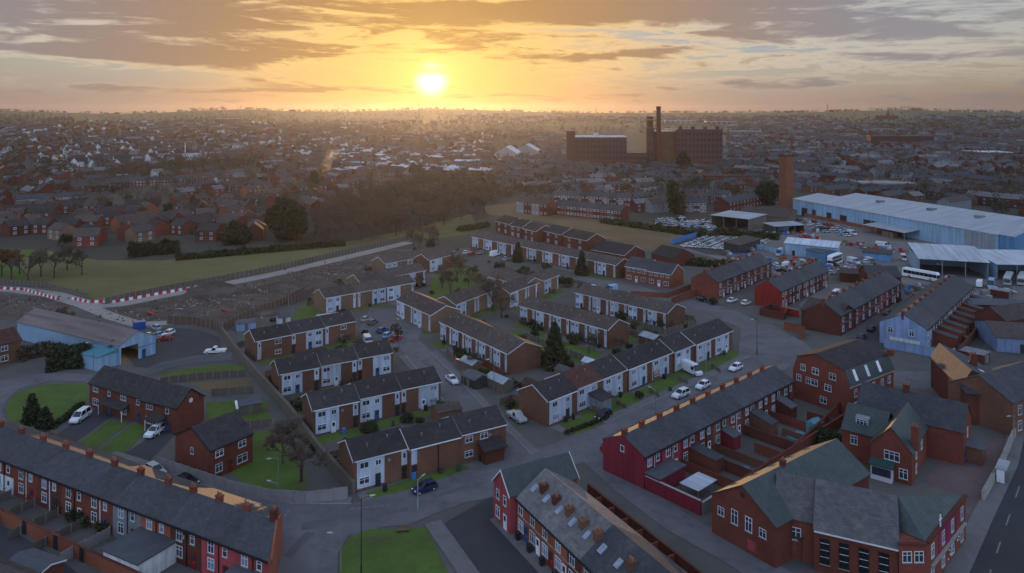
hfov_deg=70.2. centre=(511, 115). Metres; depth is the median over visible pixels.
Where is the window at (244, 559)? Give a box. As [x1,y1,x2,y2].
[240,555,247,568]
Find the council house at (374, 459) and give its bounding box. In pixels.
[337,426,407,491]
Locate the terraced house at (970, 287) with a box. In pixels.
[930,274,983,297]
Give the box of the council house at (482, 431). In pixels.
[441,405,507,464]
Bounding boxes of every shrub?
[64,508,76,522]
[76,509,89,527]
[94,520,110,533]
[290,398,301,410]
[359,422,370,432]
[363,424,378,433]
[366,419,377,429]
[394,328,402,334]
[399,411,414,422]
[415,417,424,422]
[451,351,465,357]
[454,347,466,353]
[494,262,505,267]
[505,398,515,409]
[519,266,530,273]
[521,270,534,274]
[528,319,536,327]
[530,328,539,335]
[532,323,541,330]
[541,262,552,268]
[559,276,573,287]
[565,360,574,367]
[566,331,583,344]
[612,347,620,353]
[614,310,627,320]
[624,342,632,348]
[634,391,643,397]
[656,318,673,327]
[708,297,717,304]
[810,424,832,440]
[816,429,841,443]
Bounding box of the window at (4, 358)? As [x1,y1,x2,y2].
[0,355,8,362]
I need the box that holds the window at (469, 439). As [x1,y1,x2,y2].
[465,435,473,443]
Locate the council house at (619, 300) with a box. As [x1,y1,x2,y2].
[609,291,635,319]
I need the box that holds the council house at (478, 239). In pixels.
[471,231,492,249]
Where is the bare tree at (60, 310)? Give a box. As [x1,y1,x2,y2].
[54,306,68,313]
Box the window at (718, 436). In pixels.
[716,434,720,443]
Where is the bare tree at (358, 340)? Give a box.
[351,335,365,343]
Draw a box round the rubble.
[0,257,371,323]
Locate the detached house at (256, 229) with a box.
[247,221,263,240]
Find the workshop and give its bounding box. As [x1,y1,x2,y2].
[975,320,1023,352]
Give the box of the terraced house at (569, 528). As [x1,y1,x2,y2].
[551,500,625,572]
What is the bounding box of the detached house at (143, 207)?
[124,204,148,211]
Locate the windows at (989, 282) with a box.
[987,280,993,284]
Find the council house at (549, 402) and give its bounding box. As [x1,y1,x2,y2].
[517,373,578,426]
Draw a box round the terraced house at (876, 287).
[858,278,885,311]
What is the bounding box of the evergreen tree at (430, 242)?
[425,237,435,247]
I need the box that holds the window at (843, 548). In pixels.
[838,542,849,571]
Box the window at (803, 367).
[801,364,805,371]
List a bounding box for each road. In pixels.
[0,373,92,419]
[3,363,752,534]
[278,467,501,572]
[359,308,422,347]
[367,314,526,457]
[573,276,762,328]
[738,323,811,369]
[864,285,926,349]
[894,371,935,391]
[970,441,1023,572]
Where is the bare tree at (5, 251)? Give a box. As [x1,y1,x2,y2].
[0,247,13,276]
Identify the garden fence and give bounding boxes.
[159,370,244,382]
[211,386,253,395]
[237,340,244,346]
[245,419,271,428]
[265,370,270,376]
[306,300,313,305]
[331,449,338,457]
[446,346,459,364]
[499,394,512,405]
[501,267,604,287]
[524,331,596,359]
[592,405,600,411]
[616,400,626,408]
[623,317,695,333]
[629,330,639,337]
[649,388,659,396]
[671,232,697,243]
[678,375,688,383]
[685,314,694,320]
[711,363,720,372]
[756,244,776,252]
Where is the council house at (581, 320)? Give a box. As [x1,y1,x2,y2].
[569,309,597,342]
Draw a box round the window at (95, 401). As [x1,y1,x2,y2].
[92,398,97,405]
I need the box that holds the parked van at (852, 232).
[847,229,856,234]
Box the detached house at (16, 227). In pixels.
[1,217,30,236]
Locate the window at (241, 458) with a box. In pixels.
[237,452,247,464]
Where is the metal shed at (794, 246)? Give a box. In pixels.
[784,237,840,256]
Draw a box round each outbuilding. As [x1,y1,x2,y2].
[0,557,40,572]
[235,318,255,331]
[651,244,694,265]
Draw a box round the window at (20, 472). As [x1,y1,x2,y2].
[18,470,23,480]
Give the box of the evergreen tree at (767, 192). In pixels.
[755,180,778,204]
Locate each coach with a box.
[826,252,842,265]
[902,267,939,280]
[1003,271,1013,284]
[1017,271,1023,284]
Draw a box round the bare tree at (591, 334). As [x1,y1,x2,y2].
[586,331,599,343]
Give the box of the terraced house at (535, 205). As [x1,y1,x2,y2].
[531,196,543,214]
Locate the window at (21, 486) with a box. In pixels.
[18,482,23,494]
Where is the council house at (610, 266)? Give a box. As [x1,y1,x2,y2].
[596,254,627,278]
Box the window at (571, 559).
[568,553,574,569]
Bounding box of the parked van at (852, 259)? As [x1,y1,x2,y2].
[847,256,860,263]
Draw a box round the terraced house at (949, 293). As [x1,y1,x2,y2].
[915,284,975,315]
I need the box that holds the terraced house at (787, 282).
[773,274,795,304]
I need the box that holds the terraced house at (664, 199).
[661,197,667,211]
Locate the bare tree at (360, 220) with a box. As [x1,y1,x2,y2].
[352,214,374,240]
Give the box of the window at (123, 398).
[120,394,125,401]
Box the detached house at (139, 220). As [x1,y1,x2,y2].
[125,217,154,224]
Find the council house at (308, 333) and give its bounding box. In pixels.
[284,316,325,352]
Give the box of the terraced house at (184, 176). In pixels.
[179,173,188,181]
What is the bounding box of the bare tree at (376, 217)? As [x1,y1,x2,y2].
[364,213,382,237]
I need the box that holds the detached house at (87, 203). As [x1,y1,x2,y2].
[82,199,101,208]
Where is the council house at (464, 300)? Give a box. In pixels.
[436,288,477,314]
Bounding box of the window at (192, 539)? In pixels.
[189,535,194,546]
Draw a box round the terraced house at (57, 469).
[35,440,115,514]
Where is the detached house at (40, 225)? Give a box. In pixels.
[31,218,56,233]
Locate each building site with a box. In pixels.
[0,294,71,319]
[106,250,406,326]
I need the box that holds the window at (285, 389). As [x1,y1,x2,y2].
[283,386,290,392]
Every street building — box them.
[929,343,987,424]
[947,361,1023,434]
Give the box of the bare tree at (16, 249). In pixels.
[2,246,26,273]
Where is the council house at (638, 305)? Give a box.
[627,295,654,322]
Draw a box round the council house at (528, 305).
[518,296,544,325]
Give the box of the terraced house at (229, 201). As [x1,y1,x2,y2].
[224,198,234,205]
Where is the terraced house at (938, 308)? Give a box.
[899,296,967,334]
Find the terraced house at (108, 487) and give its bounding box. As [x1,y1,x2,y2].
[84,456,166,535]
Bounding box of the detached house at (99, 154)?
[92,153,104,157]
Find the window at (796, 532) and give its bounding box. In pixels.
[792,527,800,541]
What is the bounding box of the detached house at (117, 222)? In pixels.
[110,211,140,231]
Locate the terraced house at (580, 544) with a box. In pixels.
[565,511,643,572]
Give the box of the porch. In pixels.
[792,536,803,560]
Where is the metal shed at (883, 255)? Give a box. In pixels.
[862,248,892,261]
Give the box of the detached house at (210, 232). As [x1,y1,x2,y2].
[196,223,224,241]
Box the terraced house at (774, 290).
[755,276,788,306]
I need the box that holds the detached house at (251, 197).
[245,194,262,205]
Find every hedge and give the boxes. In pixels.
[50,401,85,428]
[126,237,181,257]
[173,238,345,260]
[303,440,338,464]
[456,221,490,231]
[477,368,492,374]
[563,414,607,434]
[598,217,718,237]
[685,257,735,267]
[712,226,780,239]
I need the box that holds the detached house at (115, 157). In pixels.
[113,154,125,159]
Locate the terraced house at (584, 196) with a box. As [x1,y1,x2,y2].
[581,190,589,201]
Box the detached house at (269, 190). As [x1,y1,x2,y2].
[263,188,282,199]
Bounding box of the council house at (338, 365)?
[313,346,358,388]
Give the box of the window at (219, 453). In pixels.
[215,448,223,458]
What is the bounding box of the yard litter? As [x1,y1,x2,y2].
[722,226,991,341]
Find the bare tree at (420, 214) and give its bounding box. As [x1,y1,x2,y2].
[415,210,429,231]
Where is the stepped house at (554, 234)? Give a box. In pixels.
[544,224,571,245]
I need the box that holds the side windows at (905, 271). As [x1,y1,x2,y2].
[903,269,936,277]
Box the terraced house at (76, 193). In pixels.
[73,190,78,200]
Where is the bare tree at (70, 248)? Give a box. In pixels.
[56,242,80,269]
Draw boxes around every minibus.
[776,247,783,255]
[987,277,994,287]
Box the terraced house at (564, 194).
[560,189,568,199]
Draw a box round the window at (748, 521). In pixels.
[744,515,752,534]
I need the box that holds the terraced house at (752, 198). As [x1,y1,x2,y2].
[743,191,756,205]
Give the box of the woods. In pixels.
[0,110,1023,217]
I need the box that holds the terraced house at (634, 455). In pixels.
[602,426,686,488]
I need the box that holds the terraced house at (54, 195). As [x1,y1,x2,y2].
[51,191,57,198]
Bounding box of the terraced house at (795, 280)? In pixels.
[781,271,802,301]
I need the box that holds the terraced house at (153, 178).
[149,175,155,185]
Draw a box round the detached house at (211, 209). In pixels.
[195,206,215,214]
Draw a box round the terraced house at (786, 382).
[743,364,795,401]
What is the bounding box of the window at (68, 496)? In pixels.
[65,488,70,499]
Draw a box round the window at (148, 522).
[145,518,152,530]
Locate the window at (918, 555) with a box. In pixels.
[914,551,924,563]
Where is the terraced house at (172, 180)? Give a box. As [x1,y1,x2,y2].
[169,174,175,184]
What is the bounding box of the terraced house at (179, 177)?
[173,174,182,181]
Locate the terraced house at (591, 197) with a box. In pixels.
[588,190,596,202]
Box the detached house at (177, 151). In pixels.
[171,149,181,152]
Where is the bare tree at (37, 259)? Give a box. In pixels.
[6,252,44,280]
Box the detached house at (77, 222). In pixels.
[57,218,84,227]
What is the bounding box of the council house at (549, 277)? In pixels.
[534,268,559,294]
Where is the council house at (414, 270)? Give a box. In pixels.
[399,263,426,285]
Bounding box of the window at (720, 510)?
[717,506,724,517]
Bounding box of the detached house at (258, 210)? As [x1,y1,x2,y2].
[254,204,270,214]
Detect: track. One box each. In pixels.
[0,242,412,307]
[76,303,173,325]
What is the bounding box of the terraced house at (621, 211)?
[614,203,629,220]
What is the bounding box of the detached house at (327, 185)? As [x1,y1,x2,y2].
[320,181,334,189]
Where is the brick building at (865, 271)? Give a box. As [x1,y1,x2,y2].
[858,265,902,282]
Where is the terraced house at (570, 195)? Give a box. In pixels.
[567,189,575,200]
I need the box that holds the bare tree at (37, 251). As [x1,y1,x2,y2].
[28,244,49,276]
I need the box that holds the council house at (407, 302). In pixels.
[395,290,438,323]
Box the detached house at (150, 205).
[141,201,157,215]
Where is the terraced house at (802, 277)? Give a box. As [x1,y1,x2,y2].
[788,268,809,297]
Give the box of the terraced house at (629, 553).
[597,538,676,572]
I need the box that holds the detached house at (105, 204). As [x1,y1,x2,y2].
[93,202,112,210]
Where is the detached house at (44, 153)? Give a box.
[38,151,48,156]
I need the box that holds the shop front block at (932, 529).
[898,487,967,572]
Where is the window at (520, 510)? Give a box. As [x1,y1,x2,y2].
[518,504,522,517]
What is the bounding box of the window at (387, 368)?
[383,366,389,371]
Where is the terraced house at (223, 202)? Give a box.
[219,197,229,208]
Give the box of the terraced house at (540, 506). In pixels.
[526,478,598,555]
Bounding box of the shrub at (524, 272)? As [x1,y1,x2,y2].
[521,270,534,274]
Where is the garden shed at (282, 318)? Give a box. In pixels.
[276,313,290,323]
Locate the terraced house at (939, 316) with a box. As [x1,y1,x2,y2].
[892,300,963,342]
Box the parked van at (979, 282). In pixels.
[976,279,983,287]
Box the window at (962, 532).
[960,529,963,543]
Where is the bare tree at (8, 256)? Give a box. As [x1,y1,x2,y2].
[0,251,24,279]
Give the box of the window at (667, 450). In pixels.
[666,448,670,457]
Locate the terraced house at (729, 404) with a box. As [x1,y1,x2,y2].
[688,388,744,433]
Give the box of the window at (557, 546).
[555,540,560,554]
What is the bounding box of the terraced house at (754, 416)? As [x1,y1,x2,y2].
[704,382,778,434]
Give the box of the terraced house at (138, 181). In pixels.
[135,176,141,186]
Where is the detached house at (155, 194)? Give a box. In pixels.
[144,192,160,204]
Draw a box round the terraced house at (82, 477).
[59,448,139,520]
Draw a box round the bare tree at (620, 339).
[612,335,624,349]
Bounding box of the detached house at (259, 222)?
[247,216,265,235]
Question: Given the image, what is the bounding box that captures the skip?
[132,319,145,329]
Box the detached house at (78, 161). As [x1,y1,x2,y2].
[71,156,85,166]
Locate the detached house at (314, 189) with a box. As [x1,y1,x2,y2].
[311,187,320,193]
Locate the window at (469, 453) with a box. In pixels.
[464,449,472,458]
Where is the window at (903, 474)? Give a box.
[898,468,907,480]
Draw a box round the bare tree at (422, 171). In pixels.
[414,169,426,174]
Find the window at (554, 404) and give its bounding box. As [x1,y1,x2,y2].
[552,401,557,407]
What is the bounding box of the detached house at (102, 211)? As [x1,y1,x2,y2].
[95,204,122,215]
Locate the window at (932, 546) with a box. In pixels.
[931,542,934,559]
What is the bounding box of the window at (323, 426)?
[317,423,325,430]
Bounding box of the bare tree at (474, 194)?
[464,191,477,208]
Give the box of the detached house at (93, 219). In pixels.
[74,215,103,227]
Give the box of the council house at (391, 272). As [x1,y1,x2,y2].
[377,266,405,277]
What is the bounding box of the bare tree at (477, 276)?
[469,271,485,283]
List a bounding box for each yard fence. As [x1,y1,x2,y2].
[0,488,11,501]
[7,507,58,540]
[8,497,34,513]
[33,517,83,548]
[59,526,109,561]
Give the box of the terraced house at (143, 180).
[142,175,148,185]
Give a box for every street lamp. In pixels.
[85,342,93,375]
[266,458,278,489]
[327,532,341,571]
[360,494,374,572]
[417,474,424,508]
[457,359,463,392]
[648,386,655,413]
[1007,415,1014,457]
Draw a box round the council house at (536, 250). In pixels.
[528,242,551,262]
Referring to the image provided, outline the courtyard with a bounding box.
[925,435,1004,516]
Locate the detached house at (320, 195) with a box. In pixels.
[309,194,323,197]
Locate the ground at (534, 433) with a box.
[0,109,1023,572]
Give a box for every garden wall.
[459,354,503,375]
[631,284,690,297]
[671,289,697,302]
[792,402,839,445]
[981,428,1016,500]
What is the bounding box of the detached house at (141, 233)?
[125,224,155,242]
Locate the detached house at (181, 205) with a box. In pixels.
[174,200,192,208]
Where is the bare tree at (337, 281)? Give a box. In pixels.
[333,278,344,284]
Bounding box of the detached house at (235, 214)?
[224,213,241,216]
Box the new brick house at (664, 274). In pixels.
[646,260,683,288]
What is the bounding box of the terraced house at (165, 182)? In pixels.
[162,176,168,184]
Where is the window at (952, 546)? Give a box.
[951,542,954,556]
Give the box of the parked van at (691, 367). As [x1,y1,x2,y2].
[681,358,702,376]
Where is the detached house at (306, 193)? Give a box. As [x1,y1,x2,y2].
[297,191,312,196]
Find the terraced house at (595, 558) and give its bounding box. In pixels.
[579,524,659,572]
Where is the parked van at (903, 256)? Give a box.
[900,253,906,260]
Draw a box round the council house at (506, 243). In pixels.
[499,236,519,255]
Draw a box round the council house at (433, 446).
[399,416,462,478]
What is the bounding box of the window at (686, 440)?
[683,438,687,448]
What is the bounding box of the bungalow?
[591,240,644,259]
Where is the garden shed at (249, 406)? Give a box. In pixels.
[238,396,261,415]
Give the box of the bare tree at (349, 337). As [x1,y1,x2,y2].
[335,330,352,344]
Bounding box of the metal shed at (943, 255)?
[908,243,989,278]
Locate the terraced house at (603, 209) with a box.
[600,202,610,218]
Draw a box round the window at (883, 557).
[879,552,888,572]
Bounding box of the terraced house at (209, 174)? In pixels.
[203,171,212,178]
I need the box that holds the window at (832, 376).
[829,372,835,380]
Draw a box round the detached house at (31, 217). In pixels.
[22,214,44,222]
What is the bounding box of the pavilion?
[182,153,200,159]
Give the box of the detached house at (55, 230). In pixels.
[47,222,75,240]
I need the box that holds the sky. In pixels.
[0,0,1023,113]
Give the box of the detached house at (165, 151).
[155,149,167,157]
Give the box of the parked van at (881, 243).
[875,241,890,246]
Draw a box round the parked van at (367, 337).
[363,333,371,341]
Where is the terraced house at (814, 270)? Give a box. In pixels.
[802,263,822,291]
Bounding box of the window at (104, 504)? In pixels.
[102,502,107,511]
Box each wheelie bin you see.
[382,483,386,491]
[411,472,416,479]
[439,466,443,473]
[456,463,460,471]
[514,531,520,540]
[526,543,532,552]
[538,555,544,565]
[563,416,567,422]
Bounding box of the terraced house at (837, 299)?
[825,294,855,330]
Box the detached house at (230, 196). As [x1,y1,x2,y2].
[221,195,237,199]
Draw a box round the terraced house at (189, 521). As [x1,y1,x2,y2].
[168,482,235,571]
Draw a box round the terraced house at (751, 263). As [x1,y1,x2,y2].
[739,256,760,283]
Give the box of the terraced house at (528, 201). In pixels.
[524,195,535,213]
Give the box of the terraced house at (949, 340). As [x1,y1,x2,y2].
[885,305,958,348]
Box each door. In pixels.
[7,479,9,490]
[29,488,32,499]
[52,497,56,509]
[137,412,139,422]
[142,348,145,357]
[166,420,169,431]
[190,552,195,569]
[223,565,227,572]
[228,458,232,472]
[248,405,252,414]
[295,384,299,392]
[308,341,311,349]
[315,380,318,390]
[331,421,335,432]
[334,376,337,385]
[353,416,357,427]
[358,370,361,379]
[375,410,378,419]
[375,472,380,486]
[395,405,399,415]
[402,403,405,413]
[402,465,406,478]
[412,465,416,477]
[421,399,425,409]
[503,513,506,530]
[524,525,527,542]
[536,537,539,555]
[548,549,552,569]
[562,563,565,572]
[566,408,569,418]
[653,369,659,381]
[802,208,806,215]
[840,215,845,220]
[863,219,870,223]
[1020,344,1023,352]
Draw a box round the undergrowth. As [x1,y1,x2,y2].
[300,177,494,240]
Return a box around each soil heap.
[117,305,155,311]
[153,309,207,318]
[180,281,256,298]
[218,307,279,318]
[254,281,308,291]
[292,272,336,281]
[325,263,362,269]
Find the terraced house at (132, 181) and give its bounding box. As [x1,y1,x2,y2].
[128,176,134,186]
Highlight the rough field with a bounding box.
[483,202,687,250]
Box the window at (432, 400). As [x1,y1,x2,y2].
[430,397,436,402]
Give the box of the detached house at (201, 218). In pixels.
[185,212,211,227]
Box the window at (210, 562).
[206,557,214,571]
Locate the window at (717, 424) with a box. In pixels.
[716,422,719,431]
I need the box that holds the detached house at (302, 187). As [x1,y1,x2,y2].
[291,182,307,194]
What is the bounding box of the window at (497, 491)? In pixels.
[495,488,499,500]
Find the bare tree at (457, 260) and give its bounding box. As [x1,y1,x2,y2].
[446,251,468,281]
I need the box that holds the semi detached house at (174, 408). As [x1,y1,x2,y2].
[139,380,205,434]
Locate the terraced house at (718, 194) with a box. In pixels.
[715,188,722,200]
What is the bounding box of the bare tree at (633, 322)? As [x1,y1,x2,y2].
[630,318,639,330]
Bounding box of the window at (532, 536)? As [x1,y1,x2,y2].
[529,530,535,546]
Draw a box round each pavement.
[111,451,352,502]
[399,355,442,401]
[424,519,478,572]
[431,351,539,453]
[490,518,551,572]
[602,354,747,422]
[778,364,791,370]
[943,432,1023,572]
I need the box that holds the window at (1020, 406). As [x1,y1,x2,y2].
[1018,405,1022,415]
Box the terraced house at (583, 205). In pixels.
[580,200,590,217]
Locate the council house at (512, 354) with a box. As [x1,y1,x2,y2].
[492,334,541,374]
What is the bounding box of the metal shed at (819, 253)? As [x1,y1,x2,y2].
[805,248,835,260]
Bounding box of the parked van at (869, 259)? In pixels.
[865,256,874,261]
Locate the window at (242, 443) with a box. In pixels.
[238,439,246,448]
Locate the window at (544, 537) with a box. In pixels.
[542,526,547,541]
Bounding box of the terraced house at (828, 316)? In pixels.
[805,297,848,335]
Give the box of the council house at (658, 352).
[637,338,673,381]
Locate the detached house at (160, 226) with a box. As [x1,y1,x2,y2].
[146,218,169,236]
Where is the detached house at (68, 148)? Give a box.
[63,146,75,154]
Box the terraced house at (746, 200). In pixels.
[736,192,749,206]
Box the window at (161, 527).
[158,523,163,534]
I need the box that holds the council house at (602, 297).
[591,287,617,315]
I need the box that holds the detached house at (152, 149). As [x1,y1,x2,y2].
[148,148,157,152]
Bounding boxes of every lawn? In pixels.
[7,383,87,428]
[80,420,127,447]
[99,423,148,452]
[292,301,321,319]
[339,528,446,572]
[366,464,469,497]
[428,264,479,298]
[503,329,601,362]
[557,416,603,434]
[611,395,642,412]
[638,379,680,395]
[702,352,737,371]
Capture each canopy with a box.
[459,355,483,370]
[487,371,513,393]
[679,472,716,497]
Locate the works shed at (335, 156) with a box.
[333,152,358,157]
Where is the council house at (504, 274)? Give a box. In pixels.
[486,268,514,285]
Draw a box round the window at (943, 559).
[941,554,945,569]
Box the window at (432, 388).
[430,385,436,390]
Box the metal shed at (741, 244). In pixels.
[723,235,760,253]
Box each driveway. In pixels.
[57,409,113,440]
[125,431,173,460]
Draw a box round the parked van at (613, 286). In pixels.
[606,284,617,289]
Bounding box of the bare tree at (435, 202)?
[432,200,443,220]
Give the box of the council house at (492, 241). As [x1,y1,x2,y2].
[485,234,505,250]
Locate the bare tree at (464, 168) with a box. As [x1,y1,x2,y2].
[460,167,468,173]
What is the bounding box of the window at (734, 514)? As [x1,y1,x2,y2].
[730,508,737,526]
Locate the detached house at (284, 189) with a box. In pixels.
[279,185,287,195]
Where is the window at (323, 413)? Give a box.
[318,411,325,417]
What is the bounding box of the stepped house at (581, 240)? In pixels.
[563,229,604,251]
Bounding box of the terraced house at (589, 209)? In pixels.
[586,201,596,218]
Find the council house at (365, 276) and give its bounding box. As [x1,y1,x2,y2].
[346,270,382,283]
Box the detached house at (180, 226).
[170,218,195,235]
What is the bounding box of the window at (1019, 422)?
[1018,420,1021,431]
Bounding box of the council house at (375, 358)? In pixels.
[350,339,393,379]
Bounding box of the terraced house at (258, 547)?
[225,500,282,572]
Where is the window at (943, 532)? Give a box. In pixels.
[942,529,945,546]
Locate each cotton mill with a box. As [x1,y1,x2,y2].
[566,131,626,164]
[626,152,647,164]
[654,126,722,163]
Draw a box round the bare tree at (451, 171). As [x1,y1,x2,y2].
[447,169,458,178]
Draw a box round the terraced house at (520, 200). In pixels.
[516,194,527,213]
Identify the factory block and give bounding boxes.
[664,120,695,122]
[702,174,749,184]
[704,121,736,124]
[729,131,761,133]
[962,150,1012,153]
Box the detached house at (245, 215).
[241,209,256,224]
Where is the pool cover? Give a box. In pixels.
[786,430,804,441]
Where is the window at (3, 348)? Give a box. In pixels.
[1,345,7,351]
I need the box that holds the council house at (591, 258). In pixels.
[578,251,603,274]
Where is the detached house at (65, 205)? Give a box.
[60,200,84,213]
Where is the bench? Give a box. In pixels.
[397,524,408,530]
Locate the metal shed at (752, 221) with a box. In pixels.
[711,210,767,229]
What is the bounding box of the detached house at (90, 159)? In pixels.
[87,156,104,165]
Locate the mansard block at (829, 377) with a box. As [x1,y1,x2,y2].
[793,339,894,413]
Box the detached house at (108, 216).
[103,209,125,225]
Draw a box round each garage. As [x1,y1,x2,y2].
[9,548,66,572]
[430,401,462,419]
[460,369,486,389]
[639,331,662,343]
[959,346,990,364]
[990,287,1011,298]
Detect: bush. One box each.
[57,233,72,244]
[163,202,172,209]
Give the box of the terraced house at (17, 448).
[0,425,69,495]
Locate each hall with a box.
[214,118,240,123]
[494,145,520,159]
[518,143,540,154]
[710,438,870,567]
[775,472,898,572]
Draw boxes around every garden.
[156,364,245,381]
[191,378,250,392]
[207,398,270,421]
[231,431,305,489]
[258,355,291,364]
[283,390,311,401]
[293,347,327,355]
[316,427,363,443]
[325,341,354,348]
[357,479,407,500]
[359,303,389,310]
[375,416,402,427]
[412,408,430,418]
[415,285,429,288]
[429,341,449,348]
[440,347,455,353]
[463,460,482,467]
[472,313,484,317]
[479,306,500,313]
[503,405,517,409]
[512,323,529,329]
[525,260,540,263]
[528,329,548,334]
[548,290,565,296]
[551,416,579,431]
[556,267,574,271]
[563,339,586,345]
[579,409,596,417]
[581,344,605,350]
[593,275,613,279]
[612,393,633,404]
[629,335,637,341]
[631,383,652,395]
[641,328,660,333]
[653,374,685,382]
[676,367,703,376]
[700,358,717,366]
[717,350,737,357]
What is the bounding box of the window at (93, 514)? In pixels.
[90,511,96,523]
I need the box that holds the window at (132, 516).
[130,512,134,522]
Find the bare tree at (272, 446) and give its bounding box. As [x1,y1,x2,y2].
[261,427,291,463]
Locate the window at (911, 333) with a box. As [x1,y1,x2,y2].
[909,330,913,336]
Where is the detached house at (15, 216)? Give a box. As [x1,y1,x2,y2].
[0,212,21,219]
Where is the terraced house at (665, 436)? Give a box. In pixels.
[626,418,681,461]
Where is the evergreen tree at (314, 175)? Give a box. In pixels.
[308,170,318,188]
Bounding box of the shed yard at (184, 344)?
[123,328,221,369]
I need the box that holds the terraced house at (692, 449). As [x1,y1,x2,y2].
[644,410,724,473]
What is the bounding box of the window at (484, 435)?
[480,431,487,439]
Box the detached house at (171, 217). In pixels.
[159,210,184,227]
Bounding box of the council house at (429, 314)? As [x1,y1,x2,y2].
[412,297,461,332]
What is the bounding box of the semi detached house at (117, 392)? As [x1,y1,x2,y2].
[87,365,162,423]
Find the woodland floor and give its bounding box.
[296,186,499,243]
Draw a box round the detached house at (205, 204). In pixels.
[199,200,210,207]
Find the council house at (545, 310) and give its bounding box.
[535,300,562,330]
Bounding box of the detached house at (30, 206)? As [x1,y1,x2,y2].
[19,204,45,212]
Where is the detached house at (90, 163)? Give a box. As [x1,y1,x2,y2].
[88,159,104,166]
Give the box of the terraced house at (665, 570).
[660,567,677,572]
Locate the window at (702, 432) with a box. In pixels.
[700,430,704,439]
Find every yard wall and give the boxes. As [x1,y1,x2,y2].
[0,507,85,562]
[86,548,141,572]
[587,483,702,572]
[595,496,601,503]
[607,506,614,513]
[621,517,628,524]
[636,529,642,536]
[645,475,701,515]
[651,541,658,549]
[667,553,674,561]
[682,460,734,486]
[702,495,711,514]
[715,444,764,467]
[723,459,751,476]
[736,412,844,480]
[744,425,794,449]
[754,442,780,457]
[771,411,819,430]
[780,306,798,317]
[782,428,802,438]
[784,322,804,339]
[807,411,832,422]
[884,338,954,355]
[958,327,976,351]
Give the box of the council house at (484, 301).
[467,282,492,312]
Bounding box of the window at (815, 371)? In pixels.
[811,367,818,375]
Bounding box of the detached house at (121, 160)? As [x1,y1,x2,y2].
[115,158,128,162]
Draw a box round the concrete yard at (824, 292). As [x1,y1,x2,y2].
[799,278,916,306]
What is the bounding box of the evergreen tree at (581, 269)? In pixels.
[574,250,590,275]
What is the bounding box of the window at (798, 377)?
[796,374,801,381]
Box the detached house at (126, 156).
[119,155,133,158]
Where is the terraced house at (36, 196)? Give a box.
[34,192,39,202]
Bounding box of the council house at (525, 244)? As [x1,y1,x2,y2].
[513,239,535,259]
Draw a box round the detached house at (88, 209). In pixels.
[72,207,95,214]
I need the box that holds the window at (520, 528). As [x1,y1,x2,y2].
[517,517,523,534]
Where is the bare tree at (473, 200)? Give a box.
[469,197,480,211]
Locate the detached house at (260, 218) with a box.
[247,214,266,229]
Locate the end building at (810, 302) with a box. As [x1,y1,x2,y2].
[800,297,856,328]
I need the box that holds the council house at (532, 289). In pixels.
[517,273,543,297]
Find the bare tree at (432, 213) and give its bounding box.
[426,209,438,228]
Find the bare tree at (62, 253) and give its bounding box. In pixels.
[40,248,68,277]
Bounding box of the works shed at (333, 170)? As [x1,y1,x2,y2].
[328,166,350,172]
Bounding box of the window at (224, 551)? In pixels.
[221,547,227,558]
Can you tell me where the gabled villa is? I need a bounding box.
[841,381,987,485]
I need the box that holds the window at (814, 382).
[810,378,817,386]
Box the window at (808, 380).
[806,377,810,384]
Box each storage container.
[778,226,788,230]
[882,230,897,237]
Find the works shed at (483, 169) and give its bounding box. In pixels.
[471,168,495,174]
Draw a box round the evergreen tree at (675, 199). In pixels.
[665,179,685,214]
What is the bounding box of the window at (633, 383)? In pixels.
[631,380,636,386]
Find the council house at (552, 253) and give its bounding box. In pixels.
[544,245,567,266]
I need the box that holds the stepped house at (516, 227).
[509,219,531,238]
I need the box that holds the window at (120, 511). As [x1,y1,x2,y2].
[117,508,123,519]
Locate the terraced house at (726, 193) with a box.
[722,188,730,197]
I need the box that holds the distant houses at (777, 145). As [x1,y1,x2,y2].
[0,113,1023,214]
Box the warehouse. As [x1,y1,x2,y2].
[793,193,1023,249]
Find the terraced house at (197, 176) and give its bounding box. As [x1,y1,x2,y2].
[192,172,201,180]
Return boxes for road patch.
[283,532,313,556]
[302,517,336,530]
[650,508,694,526]
[740,358,758,361]
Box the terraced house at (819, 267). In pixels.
[808,261,828,288]
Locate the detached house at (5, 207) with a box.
[2,204,19,210]
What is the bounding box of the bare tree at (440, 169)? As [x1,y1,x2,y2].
[435,167,443,172]
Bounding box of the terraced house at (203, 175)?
[198,171,207,179]
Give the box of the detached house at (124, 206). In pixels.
[114,204,129,210]
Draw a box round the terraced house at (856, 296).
[833,287,868,322]
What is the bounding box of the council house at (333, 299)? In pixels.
[312,284,356,313]
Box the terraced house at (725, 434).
[678,395,741,449]
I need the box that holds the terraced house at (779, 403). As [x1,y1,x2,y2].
[730,370,797,417]
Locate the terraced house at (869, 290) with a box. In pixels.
[841,281,880,315]
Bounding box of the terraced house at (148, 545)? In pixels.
[100,474,214,572]
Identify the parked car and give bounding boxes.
[69,406,91,422]
[143,422,164,437]
[145,460,166,471]
[150,323,161,330]
[154,331,163,336]
[156,334,172,341]
[161,328,174,335]
[177,472,199,482]
[360,315,371,321]
[367,319,377,324]
[376,327,388,333]
[381,331,394,338]
[388,335,402,341]
[411,478,437,495]
[445,374,458,384]
[594,408,612,420]
[671,386,690,399]
[695,379,710,389]
[696,295,708,301]
[726,297,737,302]
[728,361,742,371]
[741,299,751,305]
[775,268,787,271]
[856,333,866,339]
[866,325,875,331]
[883,309,891,314]
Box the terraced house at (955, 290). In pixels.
[921,281,983,310]
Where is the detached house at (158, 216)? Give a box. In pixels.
[155,212,167,221]
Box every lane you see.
[0,524,76,572]
[573,446,791,572]
[956,285,1011,350]
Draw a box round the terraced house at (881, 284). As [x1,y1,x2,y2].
[867,275,891,308]
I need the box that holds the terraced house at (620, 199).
[616,191,624,204]

